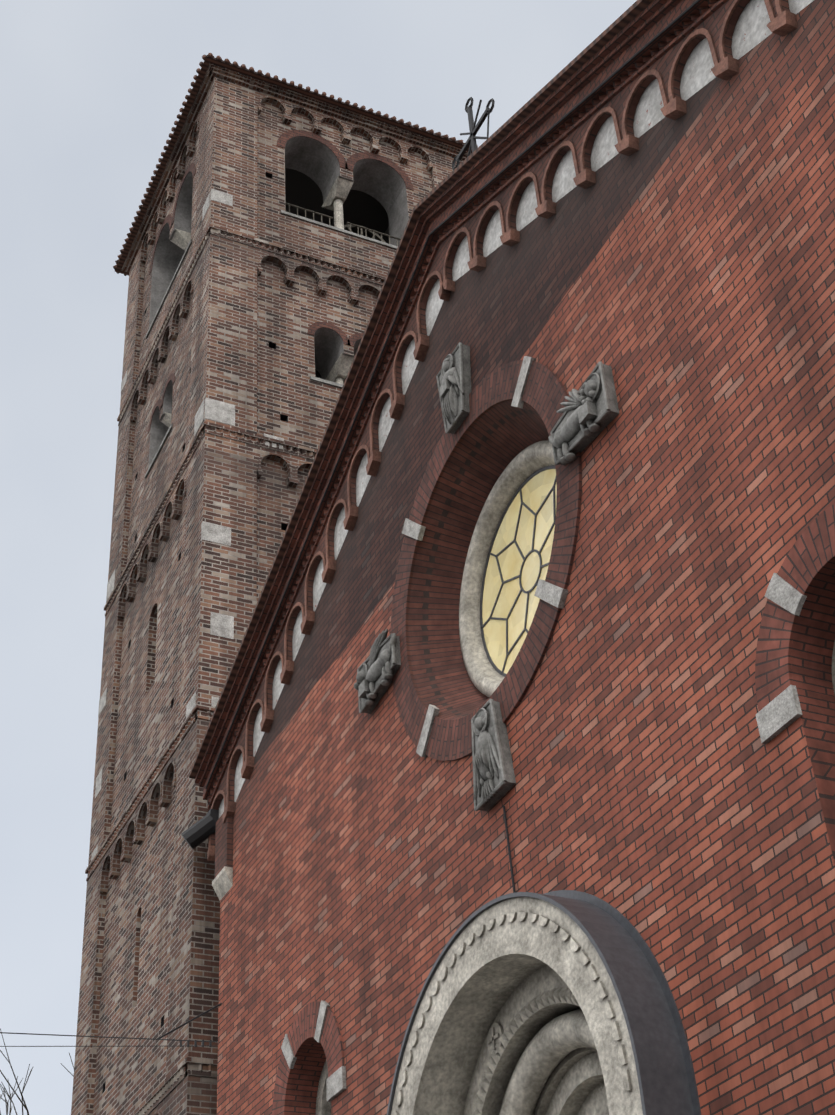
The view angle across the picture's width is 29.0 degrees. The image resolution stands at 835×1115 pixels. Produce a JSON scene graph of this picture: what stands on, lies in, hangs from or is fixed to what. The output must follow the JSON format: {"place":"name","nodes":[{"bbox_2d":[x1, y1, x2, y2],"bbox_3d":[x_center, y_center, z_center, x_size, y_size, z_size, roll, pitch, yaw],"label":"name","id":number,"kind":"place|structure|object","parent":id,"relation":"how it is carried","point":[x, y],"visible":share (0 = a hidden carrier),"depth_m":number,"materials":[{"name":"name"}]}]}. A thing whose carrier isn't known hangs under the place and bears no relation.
{"place":"outdoors","nodes":[
{"label":"outdoors","id":0,"kind":"place"},
{"bbox_2d":[202,421,316,459],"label":"cornice","id":1,"kind":"structure","parent":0,"point":[298,450],"depth_m":26.24,"materials":[{"name":"brown brick"}]},
{"bbox_2d":[0,0,636,1114],"label":"sky","id":2,"kind":"structure","parent":0,"point":[93,93],"materials":[{"name":"grey"}]},
{"bbox_2d":[480,466,555,676],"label":"rose lead cames","id":3,"kind":"object","parent":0,"point":[494,666],"visible":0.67,"depth_m":16.02,"materials":[{"name":"black metal"}]},
{"bbox_2d":[482,469,556,673],"bbox_3d":[1.108,0.137,15.767,0.001,2.140,2.140,13,-40,-22],"label":"window glass","id":4,"kind":"object","parent":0,"point":[536,489],"depth_m":16.04,"materials":[{"name":"yellow glass"}]},
{"label":"ground","id":5,"kind":"structure","parent":0,"visible":0},
{"bbox_2d":[0,1028,73,1114],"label":"bare tree","id":6,"kind":"object","parent":5,"relation":"on","point":[10,1098],"visible":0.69,"depth_m":34.89,"materials":[{"name":"brown plant"}]},
{"bbox_2d":[93,102,431,1114],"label":"tower wall","id":7,"kind":"structure","parent":5,"relation":"on","point":[295,404],"depth_m":27.72,"materials":[{"name":"brown brick"}]},
{"bbox_2d":[99,778,175,892],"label":"corbels","id":8,"kind":"object","parent":7,"relation":"attached to","point":[151,821],"visible":0.88,"depth_m":24.29,"materials":[{"name":"brown brick"}]},
{"bbox_2d":[102,749,176,885],"bbox_3d":[-4.209,4.010,24.526,0.100,0.500,3.770,13,-40,-22],"label":"arched corbel frieze","id":9,"kind":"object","parent":7,"relation":"attached to","point":[143,812],"depth_m":24.47,"materials":[{"name":"brown brick"}]},
{"bbox_2d":[100,760,175,884],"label":"tower arch rings","id":10,"kind":"object","parent":9,"relation":"attached to","point":[149,807],"visible":0.9,"depth_m":24.42,"materials":[{"name":"brown brick"}]},
{"bbox_2d":[85,708,194,880],"bbox_3d":[-4.267,3.749,24.766,0.135,0.210,5.490,13,-40,-22],"label":"string course","id":11,"kind":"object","parent":7,"relation":"attached to","point":[167,754],"visible":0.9,"depth_m":24.52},
{"bbox_2d":[71,81,212,1114],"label":"tower pilasters","id":12,"kind":"object","parent":7,"relation":"attached to","point":[87,1025],"visible":0.59,"depth_m":25.83,"materials":[{"name":"brown brick"}]},
{"bbox_2d":[91,193,209,865],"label":"stone blocks","id":13,"kind":"structure","parent":12,"relation":"attached to","point":[199,419],"depth_m":27.41,"materials":[{"name":"grey stone"}]},
{"bbox_2d":[117,489,185,617],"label":"corbels","id":14,"kind":"object","parent":7,"relation":"attached to","point":[153,555],"visible":0.88,"depth_m":27.45,"materials":[{"name":"brown brick"}]},
{"bbox_2d":[119,467,186,610],"bbox_3d":[-4.515,-0.243,27.674,0.100,0.500,3.770,13,-40,-22],"label":"arched corbel frieze","id":15,"kind":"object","parent":7,"relation":"attached to","point":[155,540],"depth_m":27.61,"materials":[{"name":"brown brick"}]},
{"bbox_2d":[118,477,185,609],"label":"tower arch rings","id":16,"kind":"object","parent":15,"relation":"attached to","point":[153,534],"visible":0.85,"depth_m":27.58,"materials":[{"name":"brown brick"}]},
{"bbox_2d":[104,426,203,615],"bbox_3d":[-4.572,-0.504,27.914,0.135,0.210,5.490,13,-40,-22],"label":"string course","id":17,"kind":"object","parent":7,"relation":"attached to","point":[157,513],"visible":0.6,"depth_m":27.67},
{"bbox_2d":[149,1099,164,1114],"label":"arched corbel frieze","id":18,"kind":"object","parent":7,"relation":"attached to","point":[160,1107],"depth_m":20.39,"materials":[{"name":"brown brick"}]},
{"bbox_2d":[131,1060,185,1114],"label":"molding","id":19,"kind":"structure","parent":7,"relation":"attached to","point":[163,1090],"depth_m":20.41,"materials":[{"name":"grey stone"}]},
{"bbox_2d":[129,287,193,421],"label":"corbels","id":20,"kind":"object","parent":7,"relation":"attached to","point":[172,336],"visible":0.88,"depth_m":30.21,"materials":[{"name":"brown brick"}]},
{"bbox_2d":[131,270,193,415],"bbox_3d":[-4.782,-3.975,30.435,0.100,0.500,3.770,13,-40,-22],"label":"arched corbel frieze","id":21,"kind":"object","parent":7,"relation":"attached to","point":[164,349],"depth_m":30.38,"materials":[{"name":"brown brick"}]},
{"bbox_2d":[130,278,192,414],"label":"tower arch rings","id":22,"kind":"object","parent":21,"relation":"attached to","point":[181,304],"visible":0.71,"depth_m":30.33,"materials":[{"name":"brown brick"}]},
{"bbox_2d":[117,228,208,425],"bbox_3d":[-4.840,-4.235,30.675,0.135,0.210,5.490,13,-40,-22],"label":"string course","id":23,"kind":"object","parent":7,"relation":"attached to","point":[165,322],"visible":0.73,"depth_m":30.47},
{"bbox_2d":[123,71,212,272],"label":"cornice","id":24,"kind":"structure","parent":7,"relation":"attached to","point":[173,161],"depth_m":33.09,"materials":[{"name":"brown brick"}]},
{"bbox_2d":[145,239,191,477],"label":"window sills","id":25,"kind":"structure","parent":7,"relation":"attached to","point":[147,334],"depth_m":30.67,"materials":[{"name":"grey stone"}]},
{"bbox_2d":[140,126,198,262],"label":"corbels","id":26,"kind":"object","parent":7,"relation":"attached to","point":[190,152],"visible":0.85,"depth_m":32.87,"materials":[{"name":"brown brick"}]},
{"bbox_2d":[141,111,199,256],"bbox_3d":[-5.040,-7.570,33.096,0.100,0.500,3.770,13,-40,-22],"label":"arched corbel frieze","id":27,"kind":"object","parent":7,"relation":"attached to","point":[172,189],"depth_m":33.03,"materials":[{"name":"brown brick"}]},
{"bbox_2d":[140,119,198,256],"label":"tower arch rings","id":28,"kind":"object","parent":27,"relation":"attached to","point":[167,189],"visible":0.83,"depth_m":33.01,"materials":[{"name":"brown brick"}]},
{"bbox_2d":[148,163,195,433],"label":"window arches","id":29,"kind":"structure","parent":7,"relation":"attached to","point":[169,218],"depth_m":32.25,"materials":[{"name":"brown brick"}]},
{"bbox_2d":[161,228,190,426],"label":"column capitals","id":30,"kind":"object","parent":7,"relation":"attached to","point":[181,239],"visible":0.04,"depth_m":32.24,"materials":[{"name":"grey stone"}]},
{"bbox_2d":[183,1057,217,1077],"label":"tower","id":31,"kind":"structure","parent":7,"relation":"attached to","point":[200,1062],"depth_m":19.80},
{"bbox_2d":[201,189,283,714],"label":"stone quoins","id":32,"kind":"object","parent":7,"relation":"attached to","point":[221,625],"visible":0.46,"depth_m":24.83,"materials":[{"name":"grey stone"}]},
{"bbox_2d":[257,469,299,487],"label":"corbels","id":33,"kind":"object","parent":7,"relation":"attached to","point":[291,482],"visible":0.31,"depth_m":26.05,"materials":[{"name":"stone"}]},
{"bbox_2d":[258,452,311,478],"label":"blind arches","id":34,"kind":"structure","parent":7,"relation":"attached to","point":[284,460],"depth_m":26.20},
{"bbox_2d":[257,446,312,477],"bbox_3d":[-0.907,-1.182,26.755,3.770,0.500,0.100,13,-40,-22],"label":"arched corbel frieze","id":35,"kind":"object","parent":7,"relation":"attached to","point":[294,461],"depth_m":26.27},
{"bbox_2d":[115,55,471,275],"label":"tower roof","id":36,"kind":"structure","parent":7,"relation":"on","point":[256,75],"depth_m":32.40,"materials":[{"name":"brown tile"}]},
{"bbox_2d":[113,53,477,275],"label":"roof tiles","id":37,"kind":"object","parent":36,"relation":"on","point":[339,99],"visible":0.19,"depth_m":32.38,"materials":[{"name":"brown tile"}]},
{"bbox_2d":[121,63,471,272],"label":"cornice","id":38,"kind":"structure","parent":7,"relation":"attached to","point":[288,91],"depth_m":32.39,"materials":[{"name":"brown brick"}]},
{"bbox_2d":[208,224,385,285],"bbox_3d":[-1.233,-5.219,29.696,5.490,0.210,0.135,13,-40,-22],"label":"string course","id":39,"kind":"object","parent":7,"relation":"attached to","point":[318,261],"visible":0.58,"depth_m":29.28,"materials":[{"name":"brown brick"}]},
{"bbox_2d":[257,267,359,304],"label":"corbels","id":40,"kind":"object","parent":7,"relation":"attached to","point":[319,289],"visible":0.6,"depth_m":29.04,"materials":[{"name":"stone"}]},
{"bbox_2d":[259,254,379,295],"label":"tower arch rings","id":41,"kind":"object","parent":7,"relation":"attached to","point":[318,274],"visible":0.56,"depth_m":29.21,"materials":[{"name":"brown brick"}]},
{"bbox_2d":[257,248,381,295],"bbox_3d":[-1.175,-4.913,29.517,3.770,0.500,0.100,13,-40,-22],"label":"arched corbel frieze","id":42,"kind":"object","parent":7,"relation":"attached to","point":[291,263],"depth_m":29.28,"materials":[{"name":"brown brick"}]},
{"bbox_2d":[184,76,463,1114],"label":"tower lesenes","id":43,"kind":"object","parent":7,"relation":"attached to","point":[228,580],"visible":0.33,"depth_m":25.53,"materials":[{"name":"brown brick"}]},
{"bbox_2d":[194,704,215,720],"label":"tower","id":44,"kind":"structure","parent":43,"relation":"attached to","point":[208,709],"depth_m":22.78,"materials":[{"name":"brown brick"}]},
{"bbox_2d":[322,176,354,383],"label":"columns","id":45,"kind":"structure","parent":7,"relation":"attached to","point":[335,199],"depth_m":31.30,"materials":[{"name":"grey stone"}]},
{"bbox_2d":[210,67,467,159],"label":"cornice","id":46,"kind":"structure","parent":7,"relation":"attached to","point":[264,88],"depth_m":32.16,"materials":[{"name":"brown brick"}]},
{"bbox_2d":[281,210,397,387],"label":"window sills","id":47,"kind":"structure","parent":7,"relation":"attached to","point":[327,382],"depth_m":30.20,"materials":[{"name":"grey stone"}]},
{"bbox_2d":[285,202,400,245],"bbox_3d":[-2.657,-5.611,32.286,3.661,1.480,3.569,13,-40,-22],"label":"railing","id":48,"kind":"object","parent":7,"relation":"attached to","point":[348,226],"visible":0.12,"depth_m":31.41,"materials":[{"name":"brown metal"}]},
{"bbox_2d":[276,130,413,346],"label":"window arches","id":49,"kind":"structure","parent":7,"relation":"attached to","point":[348,164],"depth_m":31.63,"materials":[{"name":"red brick"}]},
{"bbox_2d":[258,91,431,164],"bbox_3d":[-1.433,-8.509,32.177,3.770,0.500,0.100,13,-40,-22],"label":"arched corbel frieze","id":50,"kind":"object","parent":7,"relation":"attached to","point":[289,105],"depth_m":32.20,"materials":[{"name":"brown brick"}]},
{"bbox_2d":[259,96,431,163],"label":"tower arch rings","id":51,"kind":"object","parent":7,"relation":"attached to","point":[342,125],"visible":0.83,"depth_m":32.12,"materials":[{"name":"brown brick"}]},
{"bbox_2d":[258,106,432,171],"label":"corbels","id":52,"kind":"object","parent":7,"relation":"attached to","point":[345,139],"visible":0.96,"depth_m":31.95,"materials":[{"name":"brown brick"}]},
{"bbox_2d":[217,0,834,1114],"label":"facade wall","id":53,"kind":"structure","parent":5,"relation":"on","point":[677,276],"depth_m":13.01,"materials":[{"name":"brick"}]},
{"bbox_2d":[0,1003,221,1046],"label":"span wires","id":54,"kind":"object","parent":53,"relation":"attached to","point":[196,1041],"visible":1,"depth_m":19.56,"materials":[{"name":"grey metal"}]},
{"bbox_2d":[181,809,218,848],"bbox_3d":[-2.857,3.600,21.299,0.509,0.507,0.278,-8,-37,5],"label":"roof gutter","id":55,"kind":"object","parent":53,"relation":"attached to","point":[197,833],"visible":0.89,"depth_m":21.19,"materials":[{"name":"grey metal"}]},
{"bbox_2d":[212,866,232,899],"bbox_3d":[-2.470,4.128,20.434,0.110,0.250,0.470,13,-40,-22],"label":"stone corbel","id":56,"kind":"object","parent":53,"relation":"attached to","point":[222,883],"visible":1,"depth_m":20.38,"materials":[{"name":"stone"}]},
{"bbox_2d":[215,814,232,877],"bbox_3d":[-2.487,3.715,20.748,0.080,0.888,0.450,13,-40,-22],"label":"brick pilaster","id":57,"kind":"object","parent":53,"relation":"attached to","point":[223,844],"visible":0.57,"depth_m":20.68,"materials":[{"name":"brick"}]},
{"bbox_2d":[272,1001,344,1114],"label":"brick window arch","id":58,"kind":"structure","parent":53,"relation":"attached to","point":[302,1030],"depth_m":16.91,"materials":[{"name":"red brick"}]},
{"bbox_2d":[281,1000,345,1101],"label":"stone blocks","id":59,"kind":"structure","parent":53,"relation":"attached to","point":[335,1084],"depth_m":16.50,"materials":[{"name":"grey stone"}]},
{"bbox_2d":[189,208,439,808],"bbox_3d":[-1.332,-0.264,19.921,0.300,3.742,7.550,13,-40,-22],"label":"cornice","id":60,"kind":"structure","parent":53,"relation":"attached to","point":[403,275],"depth_m":19.69,"materials":[{"name":"brown brick"}]},
{"bbox_2d":[207,244,435,803],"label":"dentil molding","id":61,"kind":"structure","parent":53,"relation":"attached to","point":[412,297],"depth_m":19.78,"materials":[{"name":"brown brick"}]},
{"bbox_2d":[316,1060,331,1114],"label":"stone window frame","id":62,"kind":"object","parent":53,"relation":"attached to","point":[323,1105],"visible":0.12,"depth_m":17.06,"materials":[{"name":"grey stone"}]},
{"bbox_2d":[208,271,442,848],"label":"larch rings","id":63,"kind":"object","parent":53,"relation":"attached to","point":[264,706],"visible":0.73,"depth_m":19.49,"materials":[{"name":"red brick"}]},
{"bbox_2d":[210,246,442,845],"bbox_3d":[-1.202,0.181,19.650,0.080,3.952,7.550,13,-40,-22],"label":"blind arcade","id":64,"kind":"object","parent":53,"relation":"attached to","point":[436,265],"depth_m":19.52},
{"bbox_2d":[207,284,449,860],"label":"rake corbels","id":65,"kind":"object","parent":53,"relation":"attached to","point":[374,461],"visible":0.94,"depth_m":19.23,"materials":[{"name":"red brick"}]},
{"bbox_2d":[219,279,443,817],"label":"arch infill panels","id":66,"kind":"object","parent":53,"relation":"attached to","point":[433,308],"visible":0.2,"depth_m":19.25,"materials":[{"name":"white paint"}]},
{"bbox_2d":[354,629,400,713],"bbox_3d":[-0.424,1.155,17.047,0.210,0.673,0.936,13,-40,-22],"label":"relief sculpture","id":67,"kind":"object","parent":53,"relation":"attached to","point":[378,667],"visible":1,"depth_m":16.96,"materials":[{"name":"grey stone"}]},
{"bbox_2d":[205,0,700,892],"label":"cables","id":68,"kind":"object","parent":53,"relation":"attached to","point":[659,34],"visible":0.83,"depth_m":18.22,"materials":[{"name":"grey metal"}]},
{"bbox_2d":[436,342,470,433],"bbox_3d":[0.361,-1.740,16.790,0.210,0.920,0.574,13,-40,-22],"label":"relief sculpture","id":69,"kind":"object","parent":53,"relation":"attached to","point":[453,377],"visible":1,"depth_m":16.67,"materials":[{"name":"grey stone"}]},
{"bbox_2d":[452,97,494,169],"bbox_3d":[0.708,-4.695,19.311,0.350,2.452,1.123,13,-40,-22],"label":"metal cross","id":70,"kind":"object","parent":53,"relation":"on","point":[474,127],"visible":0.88,"depth_m":19.63,"materials":[{"name":"grey metal"}]},
{"bbox_2d":[402,356,567,757],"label":"stone keystones","id":71,"kind":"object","parent":53,"relation":"attached to","point":[553,595],"depth_m":15.40,"materials":[{"name":"grey stone"}]},
{"bbox_2d":[390,360,581,760],"bbox_3d":[0.567,0.010,15.543,0.030,3.920,3.920,13,-40,-22],"label":"brick window surround","id":72,"kind":"object","parent":53,"relation":"attached to","point":[545,393],"visible":0.88,"depth_m":15.14,"materials":[{"name":"red brick"}]},
{"bbox_2d":[471,699,515,810],"bbox_3d":[0.612,1.724,14.228,0.205,0.912,0.574,13,-40,-22],"label":"relief sculpture","id":73,"kind":"object","parent":53,"relation":"attached to","point":[494,781],"visible":1,"depth_m":14.11,"materials":[{"name":"grey stone"}]},
{"bbox_2d":[459,440,554,696],"bbox_3d":[1.036,0.120,15.737,0.190,2.600,2.600,13,-40,-22],"label":"round window frame","id":74,"kind":"object","parent":53,"relation":"attached to","point":[486,677],"visible":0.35,"depth_m":16.50,"materials":[{"name":"grey stone"}]},
{"bbox_2d":[391,897,642,1114],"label":"portal arch","id":75,"kind":"structure","parent":53,"relation":"attached to","point":[557,1041],"depth_m":13.02,"materials":[{"name":"grey stone"}]},
{"bbox_2d":[414,0,653,212],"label":"roof edge","id":76,"kind":"object","parent":53,"relation":"attached to","point":[610,32],"visible":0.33,"depth_m":15.70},
{"bbox_2d":[387,890,700,1114],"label":"portal arch hood","id":77,"kind":"object","parent":53,"relation":"attached to","point":[663,1060],"visible":0.56,"depth_m":11.04,"materials":[{"name":"grey stone"}]},
{"bbox_2d":[420,0,727,243],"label":"cornice","id":78,"kind":"structure","parent":53,"relation":"attached to","point":[644,27],"depth_m":15.41,"materials":[{"name":"red brick"}]},
{"bbox_2d":[438,0,718,238],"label":"dentil molding","id":79,"kind":"structure","parent":53,"relation":"attached to","point":[638,65],"depth_m":15.29,"materials":[{"name":"red brick"}]},
{"bbox_2d":[548,361,618,465],"bbox_3d":[1.391,-1.223,14.010,0.210,0.673,0.934,13,-40,-22],"label":"relief sculpture","id":80,"kind":"object","parent":53,"relation":"attached to","point":[590,411],"visible":1,"depth_m":13.82,"materials":[{"name":"grey stone"}]},
{"bbox_2d":[577,1081,608,1114],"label":"tympanum","id":81,"kind":"object","parent":53,"relation":"attached to","point":[595,1102],"visible":0.3,"depth_m":12.84,"materials":[{"name":"grey stone"}]},
{"bbox_2d":[443,0,783,280],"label":"arch rings","id":82,"kind":"object","parent":53,"relation":"attached to","point":[686,43],"visible":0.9,"depth_m":14.68,"materials":[{"name":"red brick"}]},
{"bbox_2d":[440,0,789,280],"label":"blind arcade","id":83,"kind":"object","parent":53,"relation":"attached to","point":[712,23],"depth_m":15.01},
{"bbox_2d":[442,10,797,291],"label":"corbels","id":84,"kind":"object","parent":53,"relation":"attached to","point":[783,23],"visible":1,"depth_m":14.28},
{"bbox_2d":[452,0,813,280],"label":"arch infill panels","id":85,"kind":"object","parent":53,"relation":"attached to","point":[752,30],"visible":0.33,"depth_m":14.34,"materials":[{"name":"white paint"}]},
{"bbox_2d":[756,573,806,743],"bbox_3d":[2.677,0.258,10.294,0.040,1.066,1.960,13,-40,-22],"label":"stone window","id":86,"kind":"structure","parent":53,"relation":"attached to","point":[779,714],"depth_m":10.64,"materials":[{"name":"grey stone"}]},
{"bbox_2d":[755,503,834,710],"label":"brick window arch","id":87,"kind":"structure","parent":53,"relation":"attached to","point":[810,557],"depth_m":10.72,"materials":[{"name":"red brick"}]},
{"bbox_2d":[832,641,834,694],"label":"stone window frame","id":88,"kind":"object","parent":53,"relation":"attached to","point":[833,668],"visible":1,"depth_m":10.74,"materials":[{"name":"grey stone"}]}
]}

